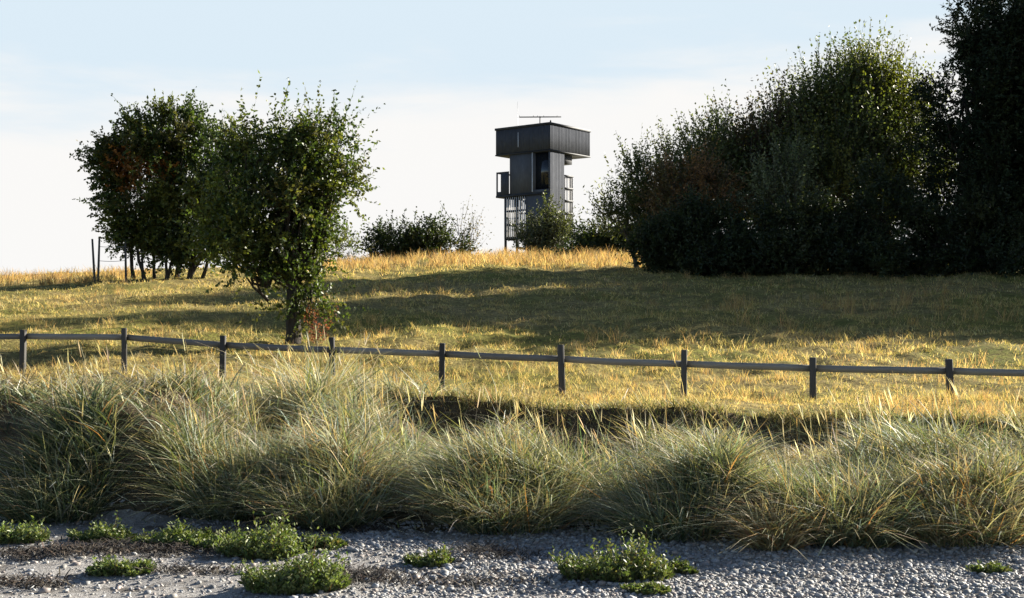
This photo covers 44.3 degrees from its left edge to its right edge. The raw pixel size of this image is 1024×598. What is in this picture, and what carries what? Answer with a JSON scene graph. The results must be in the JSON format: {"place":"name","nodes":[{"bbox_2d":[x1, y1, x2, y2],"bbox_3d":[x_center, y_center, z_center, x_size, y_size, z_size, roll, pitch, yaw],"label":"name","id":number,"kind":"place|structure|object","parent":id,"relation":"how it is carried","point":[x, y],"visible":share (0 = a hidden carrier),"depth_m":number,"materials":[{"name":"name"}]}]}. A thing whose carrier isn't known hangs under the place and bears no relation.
{"place":"outdoors","nodes":[
{"label":"outdoors","id":0,"kind":"place"},
{"bbox_2d":[0,0,1011,274],"label":"sky","id":1,"kind":"structure","parent":0,"point":[447,74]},
{"bbox_2d":[0,254,1023,545],"bbox_3d":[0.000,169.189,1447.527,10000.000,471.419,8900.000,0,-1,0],"label":"ground","id":2,"kind":"structure","parent":0,"point":[992,354],"depth_m":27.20,"materials":[{"name":"yellow plant"}]},
{"bbox_2d":[14,424,66,482],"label":"beach plant","id":3,"kind":"object","parent":2,"relation":"on","point":[50,435],"visible":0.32,"depth_m":10.09,"materials":[{"name":"green plant"}]},
{"bbox_2d":[91,238,126,280],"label":"wire fence","id":4,"kind":"object","parent":2,"relation":"on","point":[98,262],"visible":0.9,"depth_m":47.00,"materials":[{"name":"grey metal"}]},
{"bbox_2d":[0,370,221,524],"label":"grass tussock","id":5,"kind":"object","parent":2,"relation":"on","point":[23,503],"depth_m":9.86,"materials":[{"name":"green plant"}]},
{"bbox_2d":[69,86,268,279],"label":"thorn tree","id":6,"kind":"object","parent":2,"relation":"on","point":[152,151],"visible":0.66,"depth_m":47.45,"materials":[{"name":"green plant"}]},
{"bbox_2d":[27,402,407,521],"bbox_3d":[-2.138,1.264,10.018,3.051,0.966,2.904,0,-1,0],"label":"grass tussock","id":7,"kind":"object","parent":2,"relation":"on","point":[189,492],"depth_m":9.77,"materials":[{"name":"green plant"}]},
{"bbox_2d":[149,70,385,343],"bbox_3d":[-5.083,-1.807,26.372,4.836,5.802,3.643,0,-1,0],"label":"hawthorn tree","id":8,"kind":"object","parent":2,"relation":"on","point":[307,211],"visible":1,"depth_m":26.08,"materials":[{"name":"green plant"}]},
{"bbox_2d":[178,411,452,533],"bbox_3d":[-1.402,1.305,9.618,2.507,0.897,2.639,0,-1,0],"label":"grass tussock","id":9,"kind":"object","parent":2,"relation":"on","point":[311,500],"depth_m":9.54,"materials":[{"name":"green plant"}]},
{"bbox_2d":[303,301,338,352],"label":"dock plant","id":10,"kind":"object","parent":2,"relation":"on","point":[312,327],"visible":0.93,"depth_m":24.96,"materials":[{"name":"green plant"}]},
{"bbox_2d":[324,218,378,264],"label":"pale shrub","id":11,"kind":"object","parent":2,"relation":"on","point":[345,245],"visible":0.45,"depth_m":57.98,"materials":[{"name":"green plant"}]},
{"bbox_2d":[352,204,491,259],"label":"thorn bush","id":12,"kind":"object","parent":2,"relation":"on","point":[416,237],"visible":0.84,"depth_m":63.40,"materials":[{"name":"green plant"}]},
{"bbox_2d":[440,195,491,253],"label":"twiggy shrub","id":13,"kind":"object","parent":2,"relation":"on","point":[471,234],"visible":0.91,"depth_m":64.17,"materials":[{"name":"green plant"}]},
{"bbox_2d":[327,410,668,537],"bbox_3d":[-0.026,1.310,9.405,2.835,0.884,2.879,-1,-1,42],"label":"grass tussock","id":14,"kind":"object","parent":2,"relation":"on","point":[483,517],"depth_m":9.29,"materials":[{"name":"green plant"}]},
{"bbox_2d":[0,331,1023,544],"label":"dune grass","id":15,"kind":"structure","parent":2,"relation":"on","point":[292,401],"depth_m":11.34,"materials":[{"name":"green plant"}]},
{"bbox_2d":[0,328,1023,400],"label":"rail fence","id":16,"kind":"object","parent":2,"relation":"on","point":[812,368],"visible":0.8,"depth_m":20.44,"materials":[{"name":"wood"}]},
{"bbox_2d":[0,324,1023,506],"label":"seed stalks","id":17,"kind":"object","parent":2,"relation":"on","point":[517,404],"visible":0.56,"depth_m":11.29,"materials":[{"name":"beige plant"}]},
{"bbox_2d":[495,102,590,255],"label":"watch tower","id":18,"kind":"structure","parent":2,"relation":"on","point":[540,155],"depth_m":101.82,"materials":[{"name":"grey metal"}]},
{"bbox_2d":[536,152,548,189],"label":"window","id":19,"kind":"structure","parent":18,"relation":"in","point":[542,159],"depth_m":100.96,"materials":[{"name":"black glass"}]},
{"bbox_2d":[505,188,583,253],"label":"elder bush","id":20,"kind":"object","parent":2,"relation":"on","point":[546,232],"visible":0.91,"depth_m":87.55,"materials":[{"name":"green plant"}]},
{"bbox_2d":[549,213,636,255],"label":"bramble bush","id":21,"kind":"object","parent":2,"relation":"on","point":[586,241],"visible":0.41,"depth_m":61.45,"materials":[{"name":"green plant"}]},
{"bbox_2d":[493,414,840,550],"bbox_3d":[1.168,1.281,9.045,2.435,0.916,2.339,1,-1,-45],"label":"grass tussock","id":22,"kind":"object","parent":2,"relation":"on","point":[647,510],"depth_m":8.90,"materials":[{"name":"green plant"}]},
{"bbox_2d":[578,87,758,268],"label":"willow tree","id":23,"kind":"object","parent":2,"relation":"on","point":[628,210],"visible":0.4,"depth_m":49.68,"materials":[{"name":"green plant"}]},
{"bbox_2d":[614,182,768,277],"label":"shade bush","id":24,"kind":"object","parent":2,"relation":"on","point":[675,242],"visible":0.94,"depth_m":45.83,"materials":[{"name":"green plant"}]},
{"bbox_2d":[629,131,754,269],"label":"rust shrub","id":25,"kind":"object","parent":2,"relation":"on","point":[667,178],"visible":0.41,"depth_m":48.07,"materials":[{"name":"green plant"}]},
{"bbox_2d":[663,475,889,554],"bbox_3d":[1.752,1.456,8.530,1.742,0.540,1.832,1,-1,-37],"label":"grass tussock","id":26,"kind":"object","parent":2,"relation":"on","point":[785,538],"depth_m":8.38,"materials":[{"name":"green plant"}]},
{"bbox_2d":[715,182,854,275],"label":"shade bush","id":27,"kind":"object","parent":2,"relation":"on","point":[786,251],"visible":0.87,"depth_m":45.57,"materials":[{"name":"green plant"}]},
{"bbox_2d":[731,104,839,230],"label":"pale shrub","id":28,"kind":"object","parent":2,"relation":"on","point":[767,190],"visible":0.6,"depth_m":47.78,"materials":[{"name":"green plant"}]},
{"bbox_2d":[673,15,958,233],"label":"poplar tree","id":29,"kind":"object","parent":2,"relation":"on","point":[847,112],"visible":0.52,"depth_m":49.97,"materials":[{"name":"green plant"}]},
{"bbox_2d":[671,444,1020,553],"bbox_3d":[2.280,1.350,8.837,2.786,0.751,2.886,0,-1,0],"label":"grass tussock","id":30,"kind":"object","parent":2,"relation":"on","point":[851,535],"depth_m":8.54,"materials":[{"name":"green plant"}]},
{"bbox_2d":[803,147,957,278],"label":"shade bush","id":31,"kind":"object","parent":2,"relation":"on","point":[868,238],"visible":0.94,"depth_m":45.84,"materials":[{"name":"green plant"}]},
{"bbox_2d":[820,430,1023,549],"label":"grass tussock","id":32,"kind":"object","parent":2,"relation":"on","point":[1011,503],"depth_m":8.63,"materials":[{"name":"green plant"}]},
{"bbox_2d":[888,155,1023,277],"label":"shade bush","id":33,"kind":"object","parent":2,"relation":"on","point":[1000,258],"visible":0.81,"depth_m":45.78,"materials":[{"name":"green plant"}]},
{"bbox_2d":[889,0,1023,271],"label":"pine tree","id":34,"kind":"object","parent":2,"relation":"on","point":[989,52],"visible":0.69,"depth_m":46.74,"materials":[{"name":"green plant"}]},
{"bbox_2d":[0,498,1023,597],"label":"beach","id":35,"kind":"structure","parent":0,"point":[51,566],"depth_m":7.79,"materials":[{"name":"grey gravel"}]},
{"bbox_2d":[0,515,52,544],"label":"beach plant","id":36,"kind":"object","parent":35,"relation":"on","point":[27,534],"visible":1,"depth_m":8.67,"materials":[{"name":"green plant"}]},
{"bbox_2d":[66,510,137,542],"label":"beach plant","id":37,"kind":"object","parent":35,"relation":"on","point":[105,531],"visible":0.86,"depth_m":8.81,"materials":[{"name":"green plant"}]},
{"bbox_2d":[85,553,157,576],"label":"beach plant","id":38,"kind":"object","parent":35,"relation":"on","point":[109,566],"visible":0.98,"depth_m":7.64,"materials":[{"name":"green plant"}]},
{"bbox_2d":[130,515,214,546],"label":"beach plant","id":39,"kind":"object","parent":35,"relation":"on","point":[180,534],"visible":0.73,"depth_m":8.70,"materials":[{"name":"green plant"}]},
{"bbox_2d":[187,526,240,550],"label":"beach plant","id":40,"kind":"object","parent":35,"relation":"on","point":[195,542],"visible":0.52,"depth_m":8.50,"materials":[{"name":"green plant"}]},
{"bbox_2d":[210,501,304,560],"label":"beach plant","id":41,"kind":"object","parent":35,"relation":"on","point":[252,543],"visible":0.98,"depth_m":8.19,"materials":[{"name":"green plant"}]},
{"bbox_2d":[230,520,352,595],"bbox_3d":[-1.259,1.460,7.201,0.685,0.447,0.432,0,-1,-14],"label":"beach plant","id":42,"kind":"object","parent":35,"relation":"on","point":[315,575],"visible":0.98,"depth_m":7.11,"materials":[{"name":"green plant"}]},
{"bbox_2d":[0,508,623,593],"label":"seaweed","id":43,"kind":"object","parent":35,"relation":"on","point":[357,574],"visible":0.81,"depth_m":8.18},
{"bbox_2d":[299,529,347,549],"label":"beach plant","id":44,"kind":"object","parent":35,"relation":"on","point":[338,543],"visible":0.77,"depth_m":8.42,"materials":[{"name":"green plant"}]},
{"bbox_2d":[402,542,455,567],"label":"beach plant","id":45,"kind":"object","parent":35,"relation":"on","point":[438,558],"visible":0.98,"depth_m":7.94,"materials":[{"name":"green plant"}]},
{"bbox_2d":[548,518,675,582],"bbox_3d":[0.607,1.504,7.492,0.674,0.363,0.552,1,-1,-29],"label":"beach plant","id":46,"kind":"object","parent":35,"relation":"on","point":[628,566],"visible":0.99,"depth_m":7.39,"materials":[{"name":"green plant"}]},
{"bbox_2d":[619,580,670,594],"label":"beach plant","id":47,"kind":"object","parent":35,"relation":"on","point":[650,588],"visible":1,"depth_m":7.12,"materials":[{"name":"green plant"}]},
{"bbox_2d":[668,556,699,573],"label":"beach plant","id":48,"kind":"object","parent":35,"relation":"on","point":[677,565],"visible":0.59,"depth_m":7.72,"materials":[{"name":"green plant"}]},
{"bbox_2d":[964,559,1012,573],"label":"beach plant","id":49,"kind":"object","parent":35,"relation":"on","point":[991,567],"visible":0.93,"depth_m":7.72,"materials":[{"name":"green plant"}]},
{"bbox_2d":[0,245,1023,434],"bbox_3d":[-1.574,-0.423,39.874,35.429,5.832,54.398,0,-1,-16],"label":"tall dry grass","id":50,"kind":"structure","parent":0,"point":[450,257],"depth_m":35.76,"materials":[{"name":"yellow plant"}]}
]}

